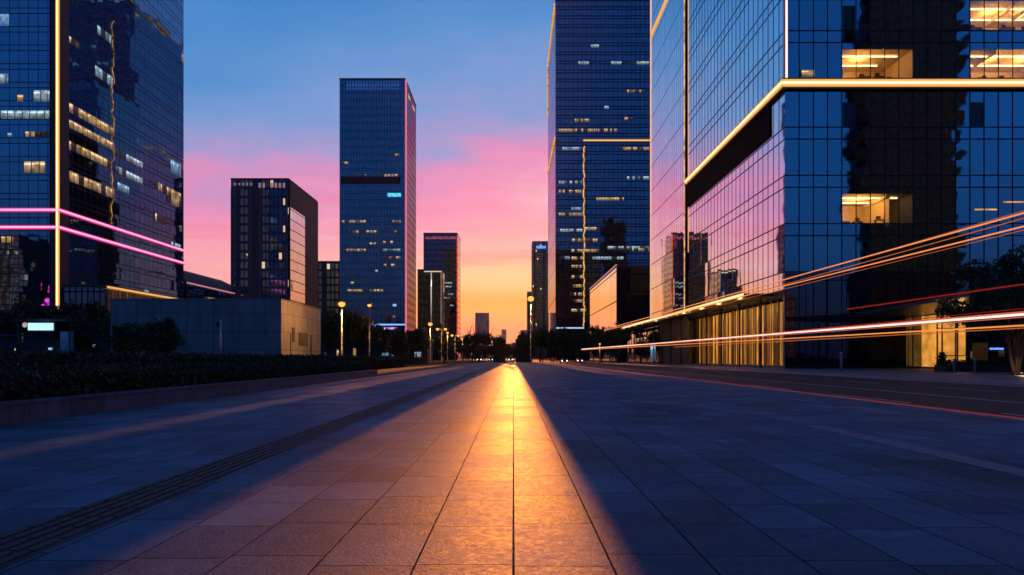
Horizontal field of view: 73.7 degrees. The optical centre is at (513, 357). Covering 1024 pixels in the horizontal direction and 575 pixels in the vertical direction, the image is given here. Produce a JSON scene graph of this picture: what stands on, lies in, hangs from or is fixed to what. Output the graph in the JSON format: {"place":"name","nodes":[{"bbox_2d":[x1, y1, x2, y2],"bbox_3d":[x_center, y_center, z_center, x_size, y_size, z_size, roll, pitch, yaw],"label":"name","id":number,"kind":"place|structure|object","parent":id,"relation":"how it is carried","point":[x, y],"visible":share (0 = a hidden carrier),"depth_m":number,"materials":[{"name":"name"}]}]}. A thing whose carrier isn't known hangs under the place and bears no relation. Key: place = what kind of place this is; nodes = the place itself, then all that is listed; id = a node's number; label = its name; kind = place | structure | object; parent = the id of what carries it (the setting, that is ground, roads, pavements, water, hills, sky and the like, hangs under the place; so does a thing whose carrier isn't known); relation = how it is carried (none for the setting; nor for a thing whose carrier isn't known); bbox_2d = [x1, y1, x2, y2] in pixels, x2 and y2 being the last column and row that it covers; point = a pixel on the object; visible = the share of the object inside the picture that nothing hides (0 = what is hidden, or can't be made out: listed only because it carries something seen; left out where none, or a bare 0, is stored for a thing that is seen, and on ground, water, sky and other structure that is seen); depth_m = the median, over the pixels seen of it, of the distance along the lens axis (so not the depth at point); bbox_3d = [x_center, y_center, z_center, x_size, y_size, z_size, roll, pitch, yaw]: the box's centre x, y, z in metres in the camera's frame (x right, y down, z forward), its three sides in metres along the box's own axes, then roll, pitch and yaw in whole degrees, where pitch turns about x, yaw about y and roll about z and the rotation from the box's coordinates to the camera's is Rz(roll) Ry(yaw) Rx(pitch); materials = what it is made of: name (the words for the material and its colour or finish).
{"place":"outdoors","nodes":[
{"label":"outdoors","id":0,"kind":"place"},
{"bbox_2d":[0,333,109,353],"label":"shopfront pavilion","id":1,"kind":"structure","parent":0,"point":[8,342],"depth_m":104.00,"materials":[{"name":"black"}]},
{"bbox_2d":[0,0,184,332],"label":"glass tower","id":2,"kind":"structure","parent":0,"point":[91,141],"depth_m":160.26,"materials":[{"name":"blue"}]},
{"bbox_2d":[0,111,48,118],"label":"lit window","id":3,"kind":"structure","parent":2,"relation":"in","point":[3,114],"depth_m":148.95,"materials":[{"name":"white"}]},
{"bbox_2d":[23,161,44,172],"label":"lit window","id":4,"kind":"structure","parent":2,"relation":"in","point":[28,166],"depth_m":148.95,"materials":[{"name":"yellow"}]},
{"bbox_2d":[24,132,48,136],"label":"lit window","id":5,"kind":"structure","parent":2,"relation":"in","point":[26,134],"depth_m":148.95,"materials":[{"name":"yellow"}]},
{"bbox_2d":[33,90,48,101],"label":"lit window","id":6,"kind":"structure","parent":2,"relation":"in","point":[38,95],"depth_m":148.95,"materials":[{"name":"white"}]},
{"bbox_2d":[69,141,110,168],"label":"lit window","id":7,"kind":"structure","parent":2,"relation":"in","point":[74,147],"depth_m":159.80,"materials":[{"name":"yellow"}]},
{"bbox_2d":[69,119,112,149],"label":"lit window","id":8,"kind":"structure","parent":2,"relation":"in","point":[73,125],"depth_m":160.19,"materials":[{"name":"yellow"}]},
{"bbox_2d":[69,171,112,197],"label":"lit window","id":9,"kind":"structure","parent":2,"relation":"in","point":[73,177],"depth_m":160.19,"materials":[{"name":"yellow"}]},
{"bbox_2d":[69,103,113,135],"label":"lit window","id":10,"kind":"structure","parent":2,"relation":"in","point":[73,109],"depth_m":160.19,"materials":[{"name":"yellow"}]},
{"bbox_2d":[95,65,112,86],"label":"lit window","id":11,"kind":"structure","parent":2,"relation":"in","point":[99,72],"depth_m":165.28,"materials":[{"name":"white"}]},
{"bbox_2d":[97,25,110,43],"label":"lit window","id":12,"kind":"structure","parent":2,"relation":"in","point":[100,31],"depth_m":165.48,"materials":[{"name":"white"}]},
{"bbox_2d":[117,182,128,193],"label":"lit window","id":13,"kind":"structure","parent":2,"relation":"in","point":[120,186],"depth_m":173.29,"materials":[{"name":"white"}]},
{"bbox_2d":[115,165,142,184],"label":"lit window","id":14,"kind":"structure","parent":2,"relation":"in","point":[119,170],"depth_m":175.98,"materials":[{"name":"white"}]},
{"bbox_2d":[115,148,143,168],"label":"lit window","id":15,"kind":"structure","parent":2,"relation":"in","point":[119,153],"depth_m":176.45,"materials":[{"name":"white"}]},
{"bbox_2d":[155,213,166,224],"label":"lit window","id":16,"kind":"structure","parent":2,"relation":"in","point":[159,218],"depth_m":191.96,"materials":[{"name":"yellow"}]},
{"bbox_2d":[155,181,181,200],"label":"lit window","id":17,"kind":"structure","parent":2,"relation":"in","point":[160,187],"depth_m":195.84,"materials":[{"name":"yellow"}]},
{"bbox_2d":[167,191,181,208],"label":"lit window","id":18,"kind":"structure","parent":2,"relation":"in","point":[171,200],"depth_m":199.85,"materials":[{"name":"yellow"}]},
{"bbox_2d":[170,159,180,176],"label":"lit window","id":19,"kind":"structure","parent":2,"relation":"in","point":[175,168],"depth_m":200.49,"materials":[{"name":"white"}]},
{"bbox_2d":[62,284,177,314],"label":"podium building","id":20,"kind":"structure","parent":0,"point":[102,294],"depth_m":147.00,"materials":[{"name":"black glass"}]},
{"bbox_2d":[184,271,234,297],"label":"annex building","id":21,"kind":"structure","parent":0,"point":[198,286],"depth_m":223.91,"materials":[{"name":"grey glass"}]},
{"bbox_2d":[216,320,221,353],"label":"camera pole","id":22,"kind":"object","parent":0,"point":[218,324],"visible":0.76,"depth_m":67.92,"materials":[{"name":"metal"}]},
{"bbox_2d":[231,178,317,307],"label":"slab tower","id":23,"kind":"structure","parent":0,"point":[274,237],"depth_m":241.00,"materials":[{"name":"black glass"}]},
{"bbox_2d":[318,261,339,337],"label":"tower","id":24,"kind":"structure","parent":0,"point":[328,286],"depth_m":330.00,"materials":[{"name":"glass"}]},
{"bbox_2d":[338,301,344,355],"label":"street lamp","id":25,"kind":"object","parent":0,"point":[341,304],"visible":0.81,"depth_m":83.93,"materials":[{"name":"metal"}]},
{"bbox_2d":[184,0,554,343],"label":"sky","id":26,"kind":"structure","parent":0,"point":[262,82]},
{"bbox_2d":[372,361,485,372],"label":"lawn","id":27,"kind":"structure","parent":0,"point":[419,366],"depth_m":113.63,"materials":[{"name":"plant"}]},
{"bbox_2d":[13,319,92,353],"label":"gate kiosk","id":28,"kind":"object","parent":27,"relation":"on","point":[53,334],"visible":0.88,"depth_m":69.95,"materials":[{"name":"metal"}]},
{"bbox_2d":[110,321,144,353],"bbox_3d":[-35.144,-1.028,62.167,2.833,4.662,3.150,0,0,0],"label":"street tree","id":29,"kind":"object","parent":27,"relation":"on","point":[119,340],"visible":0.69,"depth_m":61.49,"materials":[{"name":"green plant"}]},
{"bbox_2d":[127,320,170,352],"bbox_3d":[-31.933,-1.033,59.740,3.536,4.671,2.500,0,0,-11],"label":"street tree","id":30,"kind":"object","parent":27,"relation":"on","point":[140,337],"visible":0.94,"depth_m":59.36,"materials":[{"name":"green plant"}]},
{"bbox_2d":[152,316,185,352],"bbox_3d":[-30.928,-1.261,61.154,2.809,5.129,2.543,0,0,31],"label":"street tree","id":31,"kind":"object","parent":27,"relation":"on","point":[172,343],"visible":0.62,"depth_m":60.82,"materials":[{"name":"green plant"}]},
{"bbox_2d":[0,358,371,401],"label":"hedge","id":32,"kind":"object","parent":27,"relation":"on","point":[27,381],"visible":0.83,"depth_m":18.43,"materials":[{"name":"green plant"}]},
{"bbox_2d":[0,348,404,369],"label":"hedge","id":33,"kind":"object","parent":27,"relation":"on","point":[53,357],"visible":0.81,"depth_m":30.16,"materials":[{"name":"green plant"}]},
{"bbox_2d":[110,298,320,355],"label":"box building","id":34,"kind":"structure","parent":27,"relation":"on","point":[268,326],"depth_m":80.00,"materials":[{"name":"metal"}]},
{"bbox_2d":[299,332,307,345],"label":"window","id":35,"kind":"structure","parent":34,"relation":"in","point":[303,337],"depth_m":88.34,"materials":[{"name":"glass"}]},
{"bbox_2d":[321,309,345,354],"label":"street tree","id":36,"kind":"object","parent":27,"relation":"on","point":[330,330],"visible":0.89,"depth_m":127.41,"materials":[{"name":"green plant"}]},
{"bbox_2d":[337,305,365,354],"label":"street tree","id":37,"kind":"object","parent":27,"relation":"on","point":[353,326],"visible":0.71,"depth_m":132.99,"materials":[{"name":"green plant"}]},
{"bbox_2d":[352,313,379,355],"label":"street tree","id":38,"kind":"object","parent":27,"relation":"on","point":[364,336],"visible":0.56,"depth_m":139.28,"materials":[{"name":"green plant"}]},
{"bbox_2d":[321,339,433,363],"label":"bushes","id":39,"kind":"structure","parent":27,"relation":"on","point":[423,355],"depth_m":150.00,"materials":[{"name":"black"}]},
{"bbox_2d":[370,325,392,355],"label":"street tree","id":40,"kind":"object","parent":27,"relation":"on","point":[381,338],"visible":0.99,"depth_m":131.00,"materials":[{"name":"green plant"}]},
{"bbox_2d":[386,327,410,357],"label":"street tree","id":41,"kind":"object","parent":27,"relation":"on","point":[399,335],"visible":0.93,"depth_m":141.28,"materials":[{"name":"green plant"}]},
{"bbox_2d":[403,327,431,363],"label":"street tree","id":42,"kind":"object","parent":27,"relation":"on","point":[415,335],"visible":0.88,"depth_m":149.50,"materials":[{"name":"green plant"}]},
{"bbox_2d":[427,334,444,362],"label":"street tree","id":43,"kind":"object","parent":27,"relation":"on","point":[436,342],"visible":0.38,"depth_m":164.93,"materials":[{"name":"green plant"}]},
{"bbox_2d":[433,330,451,362],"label":"street tree","id":44,"kind":"object","parent":27,"relation":"on","point":[444,339],"visible":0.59,"depth_m":183.98,"materials":[{"name":"green plant"}]},
{"bbox_2d":[448,335,463,361],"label":"street tree","id":45,"kind":"object","parent":27,"relation":"on","point":[456,342],"visible":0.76,"depth_m":213.90,"materials":[{"name":"green plant"}]},
{"bbox_2d":[458,336,471,360],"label":"street tree","id":46,"kind":"object","parent":27,"relation":"on","point":[465,350],"visible":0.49,"depth_m":249.44,"materials":[{"name":"green plant"}]},
{"bbox_2d":[462,323,476,361],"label":"street tree","id":47,"kind":"object","parent":27,"relation":"on","point":[468,337],"visible":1,"depth_m":224.82,"materials":[{"name":"green plant"}]},
{"bbox_2d":[467,342,480,360],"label":"street tree","id":48,"kind":"object","parent":27,"relation":"on","point":[472,348],"visible":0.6,"depth_m":288.62,"materials":[{"name":"green plant"}]},
{"bbox_2d":[473,325,484,361],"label":"street tree","id":49,"kind":"object","parent":27,"relation":"on","point":[479,338],"visible":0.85,"depth_m":228.90,"materials":[{"name":"green plant"}]},
{"bbox_2d":[417,269,444,360],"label":"block","id":50,"kind":"structure","parent":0,"point":[430,295],"depth_m":330.00,"materials":[{"name":"grey glass"}]},
{"bbox_2d":[423,233,460,359],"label":"tower","id":51,"kind":"structure","parent":0,"point":[442,251],"depth_m":420.00,"materials":[{"name":"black glass"}]},
{"bbox_2d":[475,313,488,357],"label":"distant tower","id":52,"kind":"structure","parent":0,"point":[480,320],"depth_m":3200.00,"materials":[{"name":"grey"}]},
{"bbox_2d":[492,339,505,361],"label":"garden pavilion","id":53,"kind":"structure","parent":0,"point":[503,358],"depth_m":207.00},
{"bbox_2d":[0,361,1023,574],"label":"plaza","id":54,"kind":"structure","parent":0,"point":[523,468],"depth_m":6.80,"materials":[{"name":"stone"}]},
{"bbox_2d":[0,370,377,426],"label":"planter wall","id":55,"kind":"structure","parent":54,"relation":"on","point":[15,412],"depth_m":17.04,"materials":[{"name":"stone"}]},
{"bbox_2d":[0,365,494,568],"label":"tactile strip","id":56,"kind":"object","parent":54,"relation":"on","point":[22,543],"visible":1,"depth_m":6.18,"materials":[{"name":"stone"}]},
{"bbox_2d":[482,318,495,361],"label":"street tree","id":57,"kind":"object","parent":54,"relation":"on","point":[488,340],"visible":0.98,"depth_m":225.81,"materials":[{"name":"green plant"}]},
{"bbox_2d":[492,336,502,361],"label":"street tree","id":58,"kind":"object","parent":54,"relation":"on","point":[497,346],"visible":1,"depth_m":195.43,"materials":[{"name":"green plant"}]},
{"bbox_2d":[517,332,529,361],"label":"street tree","id":59,"kind":"object","parent":54,"relation":"on","point":[523,345],"visible":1,"depth_m":195.77,"materials":[{"name":"green plant"}]},
{"bbox_2d":[528,296,533,362],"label":"street lamp","id":60,"kind":"object","parent":54,"relation":"on","point":[530,298],"visible":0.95,"depth_m":159.95,"materials":[{"name":"metal"}]},
{"bbox_2d":[526,329,538,361],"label":"street tree","id":61,"kind":"object","parent":54,"relation":"on","point":[534,341],"visible":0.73,"depth_m":198.00,"materials":[{"name":"green plant"}]},
{"bbox_2d":[536,327,550,361],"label":"street tree","id":62,"kind":"object","parent":54,"relation":"on","point":[543,339],"visible":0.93,"depth_m":200.52,"materials":[{"name":"green plant"}]},
{"bbox_2d":[803,425,1023,476],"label":"pale paver strip","id":63,"kind":"object","parent":54,"relation":"on","point":[984,464],"visible":1,"depth_m":9.00,"materials":[{"name":"stone"}]},
{"bbox_2d":[445,358,589,362],"bbox_3d":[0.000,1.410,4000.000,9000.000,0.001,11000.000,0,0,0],"label":"ground","id":64,"kind":"structure","parent":0,"point":[544,360],"depth_m":379.89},
{"bbox_2d":[4,294,44,334],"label":"street tree","id":65,"kind":"object","parent":64,"relation":"on","point":[25,306],"visible":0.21,"depth_m":131.16,"materials":[{"name":"green plant"}]},
{"bbox_2d":[30,305,62,334],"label":"street tree","id":66,"kind":"object","parent":64,"relation":"on","point":[39,314],"visible":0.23,"depth_m":125.17,"materials":[{"name":"green plant"}]},
{"bbox_2d":[46,299,85,332],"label":"street tree","id":67,"kind":"object","parent":64,"relation":"on","point":[71,311],"visible":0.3,"depth_m":120.34,"materials":[{"name":"green plant"}]},
{"bbox_2d":[82,299,109,334],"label":"street tree","id":68,"kind":"object","parent":64,"relation":"on","point":[95,312],"visible":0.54,"depth_m":114.90,"materials":[{"name":"green plant"}]},
{"bbox_2d":[339,78,415,338],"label":"tall tower","id":69,"kind":"structure","parent":64,"relation":"on","point":[378,193],"depth_m":230.00,"materials":[{"name":"blue glass"}]},
{"bbox_2d":[348,230,378,232],"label":"lit window","id":70,"kind":"structure","parent":69,"relation":"in","point":[349,231],"depth_m":229.97,"materials":[{"name":"yellow"}]},
{"bbox_2d":[378,362,475,375],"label":"kerb","id":71,"kind":"structure","parent":64,"relation":"on","point":[394,372],"depth_m":65.11,"materials":[{"name":"concrete"}]},
{"bbox_2d":[506,343,513,359],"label":"street tree","id":72,"kind":"object","parent":64,"relation":"on","point":[508,350],"visible":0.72,"depth_m":447.70,"materials":[{"name":"green plant"}]},
{"bbox_2d":[589,265,659,361],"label":"glass box building","id":73,"kind":"structure","parent":64,"relation":"on","point":[619,295],"depth_m":211.00,"materials":[{"name":"black"}]},
{"bbox_2d":[550,362,1023,421],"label":"kerb","id":74,"kind":"structure","parent":64,"relation":"on","point":[976,414],"depth_m":18.91,"materials":[{"name":"concrete"}]},
{"bbox_2d":[560,363,1023,418],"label":"light streak","id":75,"kind":"object","parent":74,"relation":"on","point":[854,398],"visible":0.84,"depth_m":19.34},
{"bbox_2d":[592,362,1023,386],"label":"kerb","id":76,"kind":"structure","parent":64,"relation":"on","point":[949,381],"depth_m":45.14,"materials":[{"name":"concrete"}]},
{"bbox_2d":[515,339,529,361],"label":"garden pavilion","id":77,"kind":"structure","parent":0,"point":[527,358],"depth_m":207.00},
{"bbox_2d":[527,292,531,356],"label":"block","id":78,"kind":"structure","parent":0,"point":[528,311],"depth_m":860.00,"materials":[{"name":"black"}]},
{"bbox_2d":[531,241,547,358],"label":"tower","id":79,"kind":"structure","parent":0,"point":[539,270],"depth_m":900.00,"materials":[{"name":"glass"}]},
{"bbox_2d":[547,0,649,359],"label":"tall tower","id":80,"kind":"structure","parent":0,"point":[598,94],"depth_m":400.00,"materials":[{"name":"blue glass"},{"name":"gold"}]},
{"bbox_2d":[558,129,616,131],"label":"lit window","id":81,"kind":"structure","parent":80,"relation":"in","point":[559,130],"depth_m":399.98,"materials":[{"name":"beige"}]},
{"bbox_2d":[592,257,623,259],"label":"lit window","id":82,"kind":"structure","parent":80,"relation":"in","point":[593,258],"depth_m":399.98,"materials":[{"name":"white"}]},
{"bbox_2d":[596,197,623,200],"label":"lit window","id":83,"kind":"structure","parent":80,"relation":"in","point":[597,198],"depth_m":399.98,"materials":[{"name":"yellow"}]},
{"bbox_2d":[607,246,648,248],"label":"lit window","id":84,"kind":"structure","parent":80,"relation":"in","point":[608,247],"depth_m":399.98,"materials":[{"name":"white"}]},
{"bbox_2d":[613,248,648,250],"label":"lit window","id":85,"kind":"structure","parent":80,"relation":"in","point":[638,249],"depth_m":399.98,"materials":[{"name":"glass"}]},
{"bbox_2d":[618,147,648,149],"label":"lit window","id":86,"kind":"structure","parent":80,"relation":"in","point":[619,148],"depth_m":399.98,"materials":[{"name":"beige"}]},
{"bbox_2d":[627,176,648,179],"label":"lit window","id":87,"kind":"structure","parent":80,"relation":"in","point":[628,177],"depth_m":399.98,"materials":[{"name":"white"}]},
{"bbox_2d":[552,362,1023,417],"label":"road","id":88,"kind":"structure","parent":0,"point":[990,394],"depth_m":31.90,"materials":[{"name":"asphalt"}]},
{"bbox_2d":[546,330,561,361],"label":"street tree","id":89,"kind":"object","parent":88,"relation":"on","point":[554,341],"visible":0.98,"depth_m":205.17,"materials":[{"name":"green plant"}]},
{"bbox_2d":[579,329,594,361],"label":"street tree","id":90,"kind":"object","parent":88,"relation":"on","point":[588,342],"visible":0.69,"depth_m":213.50,"materials":[{"name":"green plant"}]},
{"bbox_2d":[587,364,1019,402],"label":"road marking","id":91,"kind":"object","parent":88,"relation":"on","point":[857,388],"visible":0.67,"depth_m":29.79,"materials":[{"name":"paint"}]},
{"bbox_2d":[583,361,1023,383],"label":"pavement","id":92,"kind":"structure","parent":0,"point":[1003,377],"depth_m":54.58,"materials":[{"name":"concrete"}]},
{"bbox_2d":[586,325,599,361],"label":"street tree","id":93,"kind":"object","parent":92,"relation":"on","point":[592,329],"visible":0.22,"depth_m":221.34,"materials":[{"name":"green plant"}]},
{"bbox_2d":[592,329,609,361],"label":"street tree","id":94,"kind":"object","parent":92,"relation":"on","point":[596,340],"visible":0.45,"depth_m":199.31,"materials":[{"name":"green plant"}]},
{"bbox_2d":[600,327,614,362],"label":"street tree","id":95,"kind":"object","parent":92,"relation":"on","point":[607,337],"visible":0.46,"depth_m":184.21,"materials":[{"name":"green plant"}]},
{"bbox_2d":[608,322,626,362],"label":"street tree","id":96,"kind":"object","parent":92,"relation":"on","point":[618,337],"visible":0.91,"depth_m":169.31,"materials":[{"name":"green plant"}]},
{"bbox_2d":[622,326,659,362],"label":"dark podium","id":97,"kind":"object","parent":92,"relation":"on","point":[629,351],"visible":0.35,"depth_m":177.55,"materials":[{"name":"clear glass"}]},
{"bbox_2d":[650,0,688,363],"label":"office wing","id":98,"kind":"structure","parent":92,"relation":"on","point":[669,272],"depth_m":140.06,"materials":[{"name":"glass"}]},
{"bbox_2d":[615,293,772,367],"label":"street canopy","id":99,"kind":"object","parent":92,"relation":"on","point":[640,325],"visible":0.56,"depth_m":110.56,"materials":[{"name":"metal"}]},
{"bbox_2d":[855,286,1023,361],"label":"entrance canopy","id":100,"kind":"object","parent":92,"relation":"on","point":[924,308],"visible":0.36,"depth_m":71.14,"materials":[{"name":"metal"}]},
{"bbox_2d":[921,315,965,368],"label":"entrance vestibule","id":101,"kind":"object","parent":92,"relation":"on","point":[951,345],"visible":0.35,"depth_m":77.00,"materials":[{"name":"glass"}]},
{"bbox_2d":[934,359,1023,371],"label":"planter box","id":102,"kind":"object","parent":92,"relation":"on","point":[1001,365],"visible":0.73,"depth_m":61.50,"materials":[{"name":"black concrete"}]},
{"bbox_2d":[933,352,948,365],"bbox_3d":[38.859,0.087,61.994,1.413,1.326,1.263,0,0,44],"label":"shrub","id":103,"kind":"object","parent":102,"relation":"in","point":[942,356],"visible":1,"depth_m":61.85,"materials":[{"name":"green plant"}]},
{"bbox_2d":[934,243,1023,374],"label":"broad tree","id":104,"kind":"object","parent":102,"relation":"in","point":[1006,276],"visible":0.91,"depth_m":49.94,"materials":[{"name":"green plant"}]},
{"bbox_2d":[973,343,1011,361],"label":"street kiosk","id":105,"kind":"object","parent":92,"relation":"on","point":[989,351],"visible":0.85,"depth_m":74.00,"materials":[{"name":"black"}]},
{"bbox_2d":[584,325,1023,349],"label":"light streak","id":106,"kind":"object","parent":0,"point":[850,334],"visible":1,"depth_m":26.77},
{"bbox_2d":[586,313,1023,348],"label":"light streak","id":107,"kind":"object","parent":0,"point":[985,317],"visible":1,"depth_m":25.91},
{"bbox_2d":[600,317,1023,348],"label":"light streak","id":108,"kind":"object","parent":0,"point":[853,329],"visible":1,"depth_m":26.75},
{"bbox_2d":[604,311,1023,347],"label":"light streak","id":109,"kind":"object","parent":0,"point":[878,324],"visible":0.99,"depth_m":24.93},
{"bbox_2d":[604,210,1023,329],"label":"light streak","id":110,"kind":"object","parent":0,"point":[852,260],"visible":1,"depth_m":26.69,"materials":[{"name":"orange"}]},
{"bbox_2d":[604,226,1023,330],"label":"light streak","id":111,"kind":"object","parent":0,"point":[853,268],"visible":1,"depth_m":26.73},
{"bbox_2d":[630,308,1023,346],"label":"light streak","id":112,"kind":"object","parent":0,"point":[888,321],"visible":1,"depth_m":24.56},
{"bbox_2d":[648,230,1022,322],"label":"light streak","id":113,"kind":"object","parent":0,"point":[855,271],"visible":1,"depth_m":27.29,"materials":[{"name":"orange"}]},
{"bbox_2d":[680,328,1023,346],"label":"light streak","id":114,"kind":"object","parent":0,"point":[865,336],"visible":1,"depth_m":26.56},
{"bbox_2d":[685,0,1023,368],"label":"office building","id":115,"kind":"structure","parent":0,"point":[824,133],"depth_m":80.00,"materials":[{"name":"blue glass"}]},
{"bbox_2d":[800,70,814,76],"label":"lit window","id":116,"kind":"structure","parent":115,"relation":"in","point":[803,73],"depth_m":79.96,"materials":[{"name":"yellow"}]},
{"bbox_2d":[719,218,1023,302],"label":"light streak","id":117,"kind":"object","parent":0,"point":[891,254],"visible":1,"depth_m":24.90,"materials":[{"name":"orange"}]},
{"bbox_2d":[847,283,1023,309],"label":"light streak","id":118,"kind":"object","parent":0,"point":[938,296],"visible":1,"depth_m":22.36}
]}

